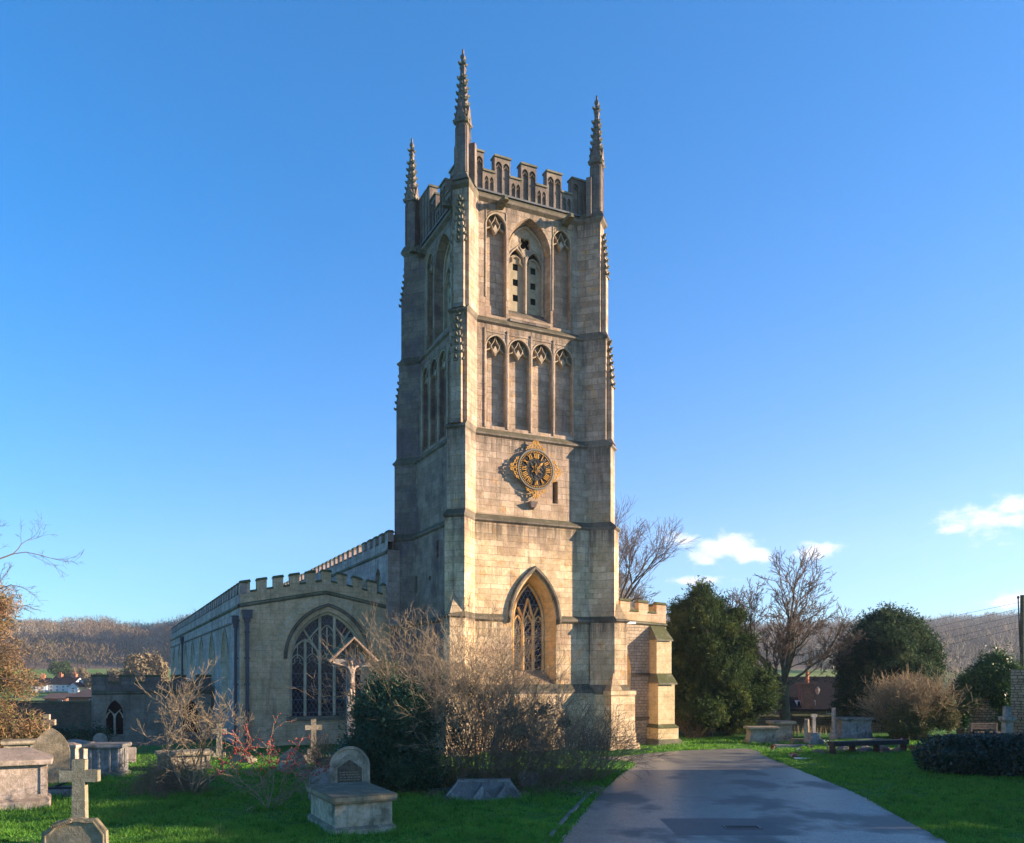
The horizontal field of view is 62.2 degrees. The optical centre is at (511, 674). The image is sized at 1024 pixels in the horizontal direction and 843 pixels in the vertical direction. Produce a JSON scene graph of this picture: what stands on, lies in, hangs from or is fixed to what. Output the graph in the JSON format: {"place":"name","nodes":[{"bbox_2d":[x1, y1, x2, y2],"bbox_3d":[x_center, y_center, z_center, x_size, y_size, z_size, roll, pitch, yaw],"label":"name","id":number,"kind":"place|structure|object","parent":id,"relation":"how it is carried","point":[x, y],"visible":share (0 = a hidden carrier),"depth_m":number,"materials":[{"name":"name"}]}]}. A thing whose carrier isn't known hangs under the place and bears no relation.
{"place":"outdoors","nodes":[
{"label":"outdoors","id":0,"kind":"place"},
{"bbox_2d":[299,770,312,775],"bbox_3d":[-6.980,3.356,28.897,0.627,0.308,0.402,0,0,0],"label":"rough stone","id":1,"kind":"object","parent":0,"point":[302,772],"visible":0.34,"depth_m":28.76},
{"bbox_2d":[0,588,1023,842],"bbox_3d":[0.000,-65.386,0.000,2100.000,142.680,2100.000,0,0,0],"label":"ground","id":2,"kind":"structure","parent":0,"point":[100,668],"depth_m":33.09,"materials":[{"name":"plant"}]},
{"bbox_2d":[0,738,36,747],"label":"chest tomb","id":3,"kind":"object","parent":2,"relation":"on","point":[10,743],"visible":0.34,"depth_m":31.65,"materials":[{"name":"stone"}]},
{"bbox_2d":[0,747,52,810],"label":"chest tomb","id":4,"kind":"object","parent":2,"relation":"on","point":[23,776],"visible":0.91,"depth_m":21.85,"materials":[{"name":"stone"}]},
{"bbox_2d":[0,513,82,747],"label":"bare tree","id":5,"kind":"object","parent":2,"relation":"on","point":[10,681],"visible":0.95,"depth_m":33.47,"materials":[{"name":"brown plant"}]},
{"bbox_2d":[31,673,51,691],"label":"house","id":6,"kind":"structure","parent":2,"relation":"on","point":[45,687],"depth_m":239.35,"materials":[{"name":"paint"}]},
{"bbox_2d":[0,700,91,733],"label":"churchyard wall","id":7,"kind":"structure","parent":2,"relation":"on","point":[65,712],"depth_m":59.75,"materials":[{"name":"stone"}]},
{"bbox_2d":[38,714,55,732],"bbox_3d":[-18.921,2.715,34.500,0.660,2.200,0.379,0,0,-6],"label":"stone cross","id":8,"kind":"object","parent":2,"relation":"on","point":[48,716],"visible":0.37,"depth_m":34.43,"materials":[{"name":"stone"}]},
{"bbox_2d":[32,728,70,783],"bbox_3d":[-14.698,2.744,27.009,1.120,2.080,0.140,2,-1,-20],"label":"headstone","id":9,"kind":"object","parent":2,"relation":"on","point":[54,742],"visible":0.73,"depth_m":27.00,"materials":[{"name":"stone"}]},
{"bbox_2d":[42,693,74,700],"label":"bungalow","id":10,"kind":"object","parent":2,"relation":"on","point":[56,696],"visible":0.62,"depth_m":130.67,"materials":[{"name":"red brick"}]},
{"bbox_2d":[0,717,117,741],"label":"ivy bank","id":11,"kind":"structure","parent":2,"relation":"on","point":[84,734],"depth_m":45.76,"materials":[{"name":"green plant"}]},
{"bbox_2d":[47,657,72,676],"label":"tree","id":12,"kind":"object","parent":2,"relation":"on","point":[64,668],"visible":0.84,"depth_m":263.78,"materials":[{"name":"green plant"}]},
{"bbox_2d":[48,782,71,796],"bbox_3d":[-13.027,3.374,24.600,0.750,0.538,0.500,0,0,-11],"label":"grave","id":13,"kind":"object","parent":2,"relation":"on","point":[63,790],"visible":0.34,"depth_m":24.40,"materials":[{"name":"grey stone"}]},
{"bbox_2d":[48,672,81,691],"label":"house","id":14,"kind":"structure","parent":2,"relation":"on","point":[59,682],"depth_m":241.23,"materials":[{"name":"paint"}]},
{"bbox_2d":[41,817,108,842],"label":"headstone","id":15,"kind":"object","parent":2,"relation":"on","point":[80,830],"visible":1,"depth_m":15.14,"materials":[{"name":"stone"}]},
{"bbox_2d":[59,759,100,817],"bbox_3d":[-8.966,2.666,17.600,0.760,1.820,0.175,0,0,-6],"label":"stone cross","id":16,"kind":"object","parent":15,"relation":"on","point":[80,775],"visible":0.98,"depth_m":17.52,"materials":[{"name":"stone"}]},
{"bbox_2d":[67,682,85,692],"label":"house","id":17,"kind":"structure","parent":2,"relation":"on","point":[74,687],"depth_m":232.00,"materials":[{"name":"paint"}]},
{"bbox_2d":[66,689,91,700],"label":"bungalow","id":18,"kind":"object","parent":2,"relation":"on","point":[85,695],"visible":0.26,"depth_m":110.26,"materials":[{"name":"red brick"}]},
{"bbox_2d":[67,667,90,677],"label":"tree","id":19,"kind":"object","parent":2,"relation":"on","point":[83,672],"visible":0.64,"depth_m":261.45,"materials":[{"name":"brown plant"}]},
{"bbox_2d":[67,739,93,769],"bbox_3d":[-15.858,3.078,30.600,1.010,1.480,1.360,0,0,2],"label":"chest tomb","id":20,"kind":"object","parent":2,"relation":"on","point":[78,750],"visible":0.22,"depth_m":30.28,"materials":[{"name":"stone"}]},
{"bbox_2d":[82,674,91,688],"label":"tree","id":21,"kind":"object","parent":2,"relation":"on","point":[87,682],"visible":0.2,"depth_m":233.21,"materials":[{"name":"grey plant"}]},
{"bbox_2d":[93,733,107,741],"bbox_3d":[-18.706,3.275,38.502,0.620,1.250,0.100,2,0,-11],"label":"headstone","id":22,"kind":"object","parent":2,"relation":"on","point":[100,737],"visible":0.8,"depth_m":38.46,"materials":[{"name":"grey stone"}]},
{"bbox_2d":[88,671,117,683],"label":"tree","id":23,"kind":"object","parent":2,"relation":"on","point":[111,677],"visible":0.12,"depth_m":218.93,"materials":[{"name":"grey plant"}]},
{"bbox_2d":[84,742,131,776],"bbox_3d":[-13.807,3.052,29.000,1.240,1.420,1.020,0,0,-7],"label":"chest tomb","id":24,"kind":"object","parent":2,"relation":"on","point":[109,758],"visible":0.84,"depth_m":28.63,"materials":[{"name":"grey stone"}]},
{"bbox_2d":[106,668,123,680],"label":"tree","id":25,"kind":"object","parent":2,"relation":"on","point":[119,672],"visible":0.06,"depth_m":222.73,"materials":[{"name":"brown plant"}]},
{"bbox_2d":[128,747,135,762],"bbox_3d":[-15.127,3.333,33.601,0.420,0.920,0.100,1,0,-17],"label":"headstone","id":26,"kind":"object","parent":2,"relation":"on","point":[132,753],"visible":0.41,"depth_m":33.58,"materials":[{"name":"stone"}]},
{"bbox_2d":[121,651,168,680],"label":"tree","id":27,"kind":"object","parent":2,"relation":"on","point":[139,668],"visible":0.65,"depth_m":211.87,"materials":[{"name":"brown plant"}]},
{"bbox_2d":[112,745,224,799],"bbox_3d":[-10.011,3.478,24.802,3.217,2.832,3.398,0,0,0],"label":"bramble mound","id":28,"kind":"object","parent":2,"relation":"on","point":[168,785],"visible":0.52,"depth_m":24.54,"materials":[{"name":"plant"}]},
{"bbox_2d":[155,748,212,770],"bbox_3d":[-12.068,3.291,31.200,1.930,1.000,0.980,0,0,-27],"label":"chest tomb","id":29,"kind":"object","parent":2,"relation":"on","point":[205,757],"visible":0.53,"depth_m":30.96,"materials":[{"name":"stone"}]},
{"bbox_2d":[133,658,283,799],"bbox_3d":[-8.828,1.438,24.154,4.245,4.206,4.611,0,0,-9],"label":"bare shrub","id":30,"kind":"object","parent":2,"relation":"on","point":[186,725],"visible":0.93,"depth_m":24.01,"materials":[{"name":"plant"}]},
{"bbox_2d":[212,723,226,757],"bbox_3d":[-12.223,2.927,35.400,0.580,1.760,0.379,0,0,-14],"label":"stone cross","id":31,"kind":"object","parent":2,"relation":"on","point":[219,749],"visible":0.39,"depth_m":35.33,"materials":[{"name":"stone"}]},
{"bbox_2d":[230,752,256,762],"bbox_3d":[-10.652,3.278,33.511,1.057,0.462,0.680,0,0,0],"label":"rough stone","id":32,"kind":"object","parent":2,"relation":"on","point":[247,757],"visible":0.35,"depth_m":33.32,"materials":[{"name":"stone"}]},
{"bbox_2d":[203,713,330,812],"bbox_3d":[-6.057,2.350,21.323,3.355,2.704,3.108,0,0,0],"label":"rose bush","id":33,"kind":"object","parent":2,"relation":"on","point":[269,749],"visible":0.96,"depth_m":21.51,"materials":[{"name":"plant"}]},
{"bbox_2d":[277,748,307,772],"bbox_3d":[-7.957,3.085,30.506,1.104,0.935,0.875,0,0,0],"label":"rough stone","id":34,"kind":"object","parent":2,"relation":"on","point":[293,758],"visible":0.5,"depth_m":30.30,"materials":[{"name":"stone"}]},
{"bbox_2d":[280,729,347,769],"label":"twiggy shrub","id":35,"kind":"object","parent":2,"relation":"on","point":[318,751],"visible":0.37,"depth_m":28.78,"materials":[{"name":"plant"}]},
{"bbox_2d":[304,719,323,765],"bbox_3d":[-7.768,2.781,33.200,1.089,2.080,0.899,0,0,-14],"label":"stone cross","id":36,"kind":"object","parent":2,"relation":"on","point":[313,727],"visible":0.28,"depth_m":33.12,"materials":[{"name":"stone"}]},
{"bbox_2d":[308,767,329,801],"bbox_3d":[-5.198,3.160,23.202,0.720,1.250,0.100,2,0,-9],"label":"headstone","id":37,"kind":"object","parent":2,"relation":"on","point":[324,778],"visible":0.27,"depth_m":23.15,"materials":[{"name":"grey stone"}]},
{"bbox_2d":[327,733,346,756],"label":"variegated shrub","id":38,"kind":"object","parent":2,"relation":"on","point":[335,748],"visible":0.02,"depth_m":27.32,"materials":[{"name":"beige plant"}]},
{"bbox_2d":[329,746,369,782],"bbox_3d":[-4.182,2.839,21.884,1.020,1.980,0.170,-1,0,-7],"label":"headstone","id":39,"kind":"object","parent":2,"relation":"on","point":[349,763],"visible":0.56,"depth_m":21.82,"materials":[{"name":"stone"}]},
{"bbox_2d":[323,636,378,740],"bbox_3d":[-5.810,1.219,30.495,1.836,5.158,0.910,0,0,-27],"label":"wayside crucifix","id":40,"kind":"object","parent":2,"relation":"on","point":[347,643],"visible":0.52,"depth_m":30.38,"materials":[{"name":"wood"}]},
{"bbox_2d":[306,781,397,834],"bbox_3d":[-3.781,3.242,19.798,1.500,1.160,2.400,0,0,-27],"label":"chest tomb","id":41,"kind":"object","parent":2,"relation":"on","point":[361,806],"visible":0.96,"depth_m":18.95,"materials":[{"name":"stone"}]},
{"bbox_2d":[91,49,681,756],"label":"church","id":42,"kind":"structure","parent":2,"relation":"on","point":[503,463],"depth_m":40.34,"materials":[{"name":"stone"}]},
{"bbox_2d":[106,709,122,733],"bbox_3d":[-23.064,2.734,49.226,0.934,1.474,0.200,0,0,-26],"label":"window","id":43,"kind":"structure","parent":42,"relation":"in","point":[114,715],"depth_m":49.13,"materials":[{"name":"stone"}]},
{"bbox_2d":[172,647,174,669],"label":"window","id":44,"kind":"structure","parent":42,"relation":"in","point":[173,647],"depth_m":78.19,"materials":[{"name":"glass"}]},
{"bbox_2d":[177,645,180,668],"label":"window","id":45,"kind":"structure","parent":42,"relation":"in","point":[179,645],"depth_m":72.65,"materials":[{"name":"glass"}]},
{"bbox_2d":[183,642,186,668],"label":"window","id":46,"kind":"structure","parent":42,"relation":"in","point":[185,642],"depth_m":67.40,"materials":[{"name":"glass"}]},
{"bbox_2d":[190,640,194,668],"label":"window","id":47,"kind":"structure","parent":42,"relation":"in","point":[192,643],"depth_m":61.62,"materials":[{"name":"glass"}]},
{"bbox_2d":[198,636,203,667],"bbox_3d":[-20.463,-0.355,56.639,0.670,4.410,2.960,0,0,-26],"label":"window","id":48,"kind":"structure","parent":42,"relation":"in","point":[200,642],"depth_m":56.38,"materials":[{"name":"stone"}]},
{"bbox_2d":[208,632,214,666],"bbox_3d":[-17.837,-0.355,51.189,0.670,4.410,2.960,0,0,-26],"label":"window","id":49,"kind":"structure","parent":42,"relation":"in","point":[211,635],"depth_m":50.65,"materials":[{"name":"stone"}]},
{"bbox_2d":[220,627,227,666],"bbox_3d":[-15.211,-0.355,45.738,0.670,4.410,2.960,0,0,-26],"label":"window","id":50,"kind":"structure","parent":42,"relation":"in","point":[224,630],"depth_m":45.82,"materials":[{"name":"glass"}]},
{"bbox_2d":[287,612,363,720],"bbox_3d":[-9.261,-0.445,42.544,4.080,5.450,0.480,0,0,-26],"label":"window","id":51,"kind":"structure","parent":42,"relation":"in","point":[307,645],"depth_m":42.42,"materials":[{"name":"glass"}]},
{"bbox_2d":[434,241,450,343],"bbox_3d":[-3.064,-18.719,41.110,0.760,4.839,2.113,0,0,-26],"label":"belfry window","id":52,"kind":"structure","parent":42,"relation":"in","point":[447,261],"depth_m":41.85,"materials":[{"name":"stone"}]},
{"bbox_2d":[509,226,549,328],"bbox_3d":[0.693,-18.719,39.857,2.113,4.839,0.760,0,0,-26],"label":"belfry window","id":53,"kind":"structure","parent":42,"relation":"in","point":[526,277],"depth_m":40.05,"materials":[{"name":"stone"}]},
{"bbox_2d":[512,583,553,683],"bbox_3d":[0.864,-1.795,39.452,2.279,4.990,0.840,0,0,-26],"label":"window","id":54,"kind":"structure","parent":42,"relation":"in","point":[527,596],"depth_m":39.76,"materials":[{"name":"stone"}]},
{"bbox_2d":[326,668,451,793],"bbox_3d":[-3.498,1.775,24.794,3.497,4.006,3.441,0,0,0],"label":"holly bush","id":55,"kind":"object","parent":2,"relation":"on","point":[375,739],"visible":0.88,"depth_m":24.04,"materials":[{"name":"green plant"}]},
{"bbox_2d":[372,655,405,682],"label":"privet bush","id":56,"kind":"object","parent":2,"relation":"on","point":[384,664],"visible":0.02,"depth_m":28.11,"materials":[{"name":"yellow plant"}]},
{"bbox_2d":[398,787,450,792],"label":"grave kerb","id":57,"kind":"structure","parent":2,"relation":"on","point":[401,789],"depth_m":24.91,"materials":[{"name":"grey stone"}]},
{"bbox_2d":[279,588,594,785],"bbox_3d":[-2.179,0.428,26.373,9.567,6.234,8.378,0,0,0],"label":"twiggy shrub","id":58,"kind":"object","parent":2,"relation":"on","point":[501,714],"visible":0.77,"depth_m":25.98,"materials":[{"name":"brown plant"}]},
{"bbox_2d":[443,778,521,800],"bbox_3d":[-0.837,3.299,24.200,2.250,0.663,1.000,0,0,-2],"label":"coped gravestone","id":59,"kind":"object","parent":2,"relation":"on","point":[470,789],"visible":0.75,"depth_m":23.94,"materials":[{"name":"grey stone"}]},
{"bbox_2d":[377,783,603,800],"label":"leaf litter","id":60,"kind":"object","parent":2,"relation":"on","point":[550,789],"visible":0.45,"depth_m":25.04,"materials":[{"name":"plant"}]},
{"bbox_2d":[380,707,610,797],"bbox_3d":[-1.008,2.358,26.043,7.744,3.278,5.409,0,0,-20],"label":"bramble thicket","id":61,"kind":"object","parent":2,"relation":"on","point":[546,771],"visible":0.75,"depth_m":25.41,"materials":[{"name":"plant"}]},
{"bbox_2d":[0,565,1019,667],"bbox_3d":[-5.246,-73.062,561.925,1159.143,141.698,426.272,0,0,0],"label":"woodland","id":62,"kind":"object","parent":2,"relation":"on","point":[137,639],"visible":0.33,"depth_m":490.04,"materials":[{"name":"plant"}]},
{"bbox_2d":[0,735,1023,842],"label":"grass","id":63,"kind":"structure","parent":2,"relation":"on","point":[935,810],"depth_m":21.80,"materials":[{"name":"plant"}]},
{"bbox_2d":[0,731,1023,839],"bbox_3d":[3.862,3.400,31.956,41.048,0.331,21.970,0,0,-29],"label":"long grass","id":64,"kind":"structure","parent":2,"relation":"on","point":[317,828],"depth_m":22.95,"materials":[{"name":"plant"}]},
{"bbox_2d":[10,758,1023,842],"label":"fallen leaves","id":65,"kind":"object","parent":2,"relation":"on","point":[533,805],"visible":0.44,"depth_m":20.92,"materials":[{"name":"plant"}]},
{"bbox_2d":[520,771,538,785],"bbox_3d":[0.531,3.402,26.200,0.560,0.800,0.200,2,0,-6],"label":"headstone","id":66,"kind":"object","parent":2,"relation":"on","point":[533,781],"visible":0.23,"depth_m":26.11,"materials":[{"name":"grey stone"}]},
{"bbox_2d":[459,691,674,783],"bbox_3d":[1.736,2.146,28.430,7.518,3.663,6.668,0,0,0],"label":"bramble thicket","id":67,"kind":"object","parent":2,"relation":"on","point":[584,742],"visible":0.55,"depth_m":27.88,"materials":[{"name":"brown plant"}]},
{"bbox_2d":[542,789,595,842],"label":"kerb edging","id":68,"kind":"object","parent":2,"relation":"on","point":[575,808],"visible":0.48,"depth_m":20.66,"materials":[{"name":"grey stone"}]},
{"bbox_2d":[615,493,696,600],"bbox_3d":[7.226,-4.582,63.640,10.818,19.468,16.930,0,0,-29],"label":"bare tree","id":69,"kind":"object","parent":2,"relation":"on","point":[626,547],"visible":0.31,"depth_m":59.71,"materials":[{"name":"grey plant"}]},
{"bbox_2d":[675,709,720,738],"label":"dry shrub","id":70,"kind":"object","parent":2,"relation":"on","point":[697,734],"visible":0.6,"depth_m":46.27,"materials":[{"name":"plant"}]},
{"bbox_2d":[666,575,786,736],"bbox_3d":[11.173,-0.931,48.796,7.228,9.574,6.872,0,0,-35],"label":"yew tree","id":71,"kind":"object","parent":2,"relation":"on","point":[718,676],"visible":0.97,"depth_m":47.18,"materials":[{"name":"green plant"}]},
{"bbox_2d":[743,726,779,744],"bbox_3d":[12.630,3.203,43.000,1.580,1.160,0.960,0,0,-1],"label":"chest tomb","id":72,"kind":"object","parent":2,"relation":"on","point":[758,734],"visible":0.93,"depth_m":42.62,"materials":[{"name":"stone"}]},
{"bbox_2d":[765,720,796,740],"bbox_3d":[14.328,3.139,45.200,1.330,1.350,1.080,0,0,-1],"label":"chest tomb","id":73,"kind":"object","parent":2,"relation":"on","point":[784,732],"visible":0.67,"depth_m":44.82,"materials":[{"name":"stone"}]},
{"bbox_2d":[712,545,868,719],"bbox_3d":[16.025,-1.958,49.785,11.427,11.584,8.959,0,0,0],"label":"bare tree","id":74,"kind":"object","parent":2,"relation":"on","point":[788,654],"visible":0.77,"depth_m":50.20,"materials":[{"name":"brown plant"}]},
{"bbox_2d":[773,744,816,747],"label":"ledger slab","id":75,"kind":"structure","parent":2,"relation":"on","point":[787,745],"depth_m":40.45,"materials":[{"name":"grey stone"}]},
{"bbox_2d":[790,738,803,743],"bbox_3d":[14.740,3.431,43.400,0.850,0.300,0.500,0,0,0],"label":"grave base","id":76,"kind":"object","parent":2,"relation":"on","point":[792,740],"visible":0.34,"depth_m":43.15,"materials":[{"name":"stone"}]},
{"bbox_2d":[772,671,839,714],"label":"cottage","id":77,"kind":"structure","parent":2,"relation":"on","point":[806,698],"depth_m":63.37,"materials":[{"name":"brick"}]},
{"bbox_2d":[804,719,808,742],"bbox_3d":[14.878,3.033,42.805,0.190,1.600,0.720,0,-1,24],"label":"headstone","id":78,"kind":"object","parent":2,"relation":"on","point":[806,726],"visible":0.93,"depth_m":42.50,"materials":[{"name":"stone"}]},
{"bbox_2d":[803,714,823,744],"bbox_3d":[15.093,2.891,42.400,0.803,1.860,0.639,0,0,-11],"label":"stone cross","id":79,"kind":"object","parent":2,"relation":"on","point":[814,737],"visible":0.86,"depth_m":42.25,"materials":[{"name":"stone"}]},
{"bbox_2d":[754,714,881,731],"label":"churchyard wall","id":80,"kind":"structure","parent":2,"relation":"on","point":[823,721],"depth_m":56.75,"materials":[{"name":"stone"}]},
{"bbox_2d":[813,749,825,752],"bbox_3d":[13.573,3.401,37.497,0.604,0.241,0.438,0,0,18],"label":"rough stone","id":81,"kind":"object","parent":2,"relation":"on","point":[818,750],"visible":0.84,"depth_m":37.38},
{"bbox_2d":[802,643,837,670],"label":"garden tree","id":82,"kind":"object","parent":2,"relation":"on","point":[815,654],"visible":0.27,"depth_m":328.72,"materials":[{"name":"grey plant"}]},
{"bbox_2d":[829,708,838,739],"bbox_3d":[17.142,2.794,45.200,0.380,2.050,0.518,0,0,38],"label":"stone cross","id":83,"kind":"object","parent":2,"relation":"on","point":[833,734],"visible":0.78,"depth_m":45.10,"materials":[{"name":"stone"}]},
{"bbox_2d":[837,746,848,751],"bbox_3d":[15.087,3.373,38.630,0.755,0.352,0.748,0,0,0],"label":"rough stone","id":84,"kind":"object","parent":2,"relation":"on","point":[842,747],"visible":0.49,"depth_m":38.38,"materials":[{"name":"stone"}]},
{"bbox_2d":[836,717,874,738],"bbox_3d":[18.516,3.058,46.000,1.930,1.480,1.080,0,0,-3],"label":"chest tomb","id":85,"kind":"object","parent":2,"relation":"on","point":[853,727],"visible":0.71,"depth_m":45.58,"materials":[{"name":"grey stone"}]},
{"bbox_2d":[859,746,872,751],"bbox_3d":[16.091,3.370,38.572,0.743,0.330,0.653,0,0,0],"label":"rough stone","id":86,"kind":"object","parent":2,"relation":"on","point":[864,748],"visible":0.68,"depth_m":38.40,"materials":[{"name":"stone"}]},
{"bbox_2d":[851,738,884,739],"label":"ledger slab","id":87,"kind":"structure","parent":2,"relation":"on","point":[868,739],"depth_m":44.40,"materials":[{"name":"grey stone"}]},
{"bbox_2d":[828,739,908,753],"bbox_3d":[15.907,3.270,37.800,4.016,0.660,0.440,0,0,-17],"label":"bench","id":88,"kind":"object","parent":2,"relation":"on","point":[876,744],"visible":0.88,"depth_m":37.59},
{"bbox_2d":[880,745,891,752],"bbox_3d":[16.864,3.383,38.626,0.694,0.374,0.856,0,0,37],"label":"rough stone","id":89,"kind":"object","parent":2,"relation":"on","point":[884,749],"visible":0.59,"depth_m":38.33,"materials":[{"name":"stone"}]},
{"bbox_2d":[826,601,951,731],"bbox_3d":[23.464,-0.384,53.216,7.120,8.622,7.442,0,0,35],"label":"conifer","id":90,"kind":"object","parent":2,"relation":"on","point":[898,637],"visible":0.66,"depth_m":51.34,"materials":[{"name":"green plant"}]},
{"bbox_2d":[891,747,902,751],"bbox_3d":[17.576,3.442,38.578,0.674,0.308,0.629,0,0,0],"label":"rough stone","id":91,"kind":"object","parent":2,"relation":"on","point":[897,748],"visible":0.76,"depth_m":38.50,"materials":[{"name":"stone"}]},
{"bbox_2d":[841,665,985,739],"bbox_3d":[21.741,1.411,45.806,6.780,4.247,5.925,0,0,0],"label":"twiggy shrub","id":92,"kind":"object","parent":2,"relation":"on","point":[921,691],"visible":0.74,"depth_m":45.12,"materials":[{"name":"plant"}]},
{"bbox_2d":[876,687,969,739],"bbox_3d":[21.789,1.959,45.254,4.574,3.056,2.812,0,0,0],"label":"scrub bush","id":93,"kind":"object","parent":2,"relation":"on","point":[896,723],"visible":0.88,"depth_m":44.72,"materials":[{"name":"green plant"}]},
{"bbox_2d":[956,723,969,733],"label":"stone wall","id":94,"kind":"structure","parent":2,"relation":"on","point":[963,731],"depth_m":47.08,"materials":[{"name":"stone"}]},
{"bbox_2d":[911,730,1023,776],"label":"clipped hedge","id":95,"kind":"object","parent":2,"relation":"on","point":[985,753],"visible":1,"depth_m":28.80,"materials":[{"name":"green plant"}]},
{"bbox_2d":[932,595,1023,668],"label":"telegraph pole","id":96,"kind":"object","parent":2,"relation":"on","point":[1021,628],"visible":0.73,"depth_m":55.97,"materials":[{"name":"brown wood"}]},
{"bbox_2d":[937,622,1019,687],"bbox_3d":[33.579,0.538,59.711,9.681,8.651,6.742,0,0,15],"label":"bare tree","id":97,"kind":"object","parent":2,"relation":"on","point":[951,668],"visible":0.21,"depth_m":59.65,"materials":[{"name":"brown plant"}]},
{"bbox_2d":[946,642,1022,733],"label":"ivy","id":98,"kind":"object","parent":2,"relation":"on","point":[987,676],"visible":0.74,"depth_m":45.63,"materials":[{"name":"green plant"}]},
{"bbox_2d":[968,691,1001,733],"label":"stone wall","id":99,"kind":"structure","parent":2,"relation":"on","point":[982,715],"depth_m":47.06,"materials":[{"name":"stone"}]},
{"bbox_2d":[970,723,1000,733],"bbox_3d":[24.908,3.090,44.508,1.500,1.080,0.515,0,0,-3],"label":"bench","id":100,"kind":"object","parent":2,"relation":"on","point":[972,726],"visible":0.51,"depth_m":44.72,"materials":[{"name":"wood"}]},
{"bbox_2d":[998,706,1016,733],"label":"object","id":101,"kind":"structure","parent":2,"relation":"on","point":[1007,719],"depth_m":41.05,"materials":[{"name":"grey stone"}]},
{"bbox_2d":[1011,669,1023,734],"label":"stone wall","id":102,"kind":"structure","parent":2,"relation":"on","point":[1017,690],"depth_m":41.52,"materials":[{"name":"stone"}]},
{"bbox_2d":[0,0,1023,635],"label":"sky","id":103,"kind":"structure","parent":0,"point":[813,214],"materials":[{"name":"blue"}]},
{"bbox_2d":[557,748,946,842],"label":"path","id":104,"kind":"structure","parent":0,"point":[718,787],"depth_m":22.08,"materials":[{"name":"asphalt"}]},
{"bbox_2d":[722,825,762,828],"bbox_3d":[5.248,3.482,19.334,0.826,0.025,0.420,0,0,0],"label":"drain cover","id":105,"kind":"object","parent":104,"relation":"on","point":[741,827],"visible":1,"depth_m":19.30,"materials":[{"name":"metal"}]},
{"bbox_2d":[789,752,800,756],"bbox_3d":[11.766,3.377,35.380,0.528,0.251,0.396,0,0,-21],"label":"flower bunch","id":106,"kind":"object","parent":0,"point":[795,755],"visible":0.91,"depth_m":35.36,"materials":[{"name":"multicoloured plant"}]},
{"bbox_2d":[761,724,831,733],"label":"dry grass","id":107,"kind":"structure","parent":0,"point":[809,728],"depth_m":50.00,"materials":[{"name":"plant"}]}
]}

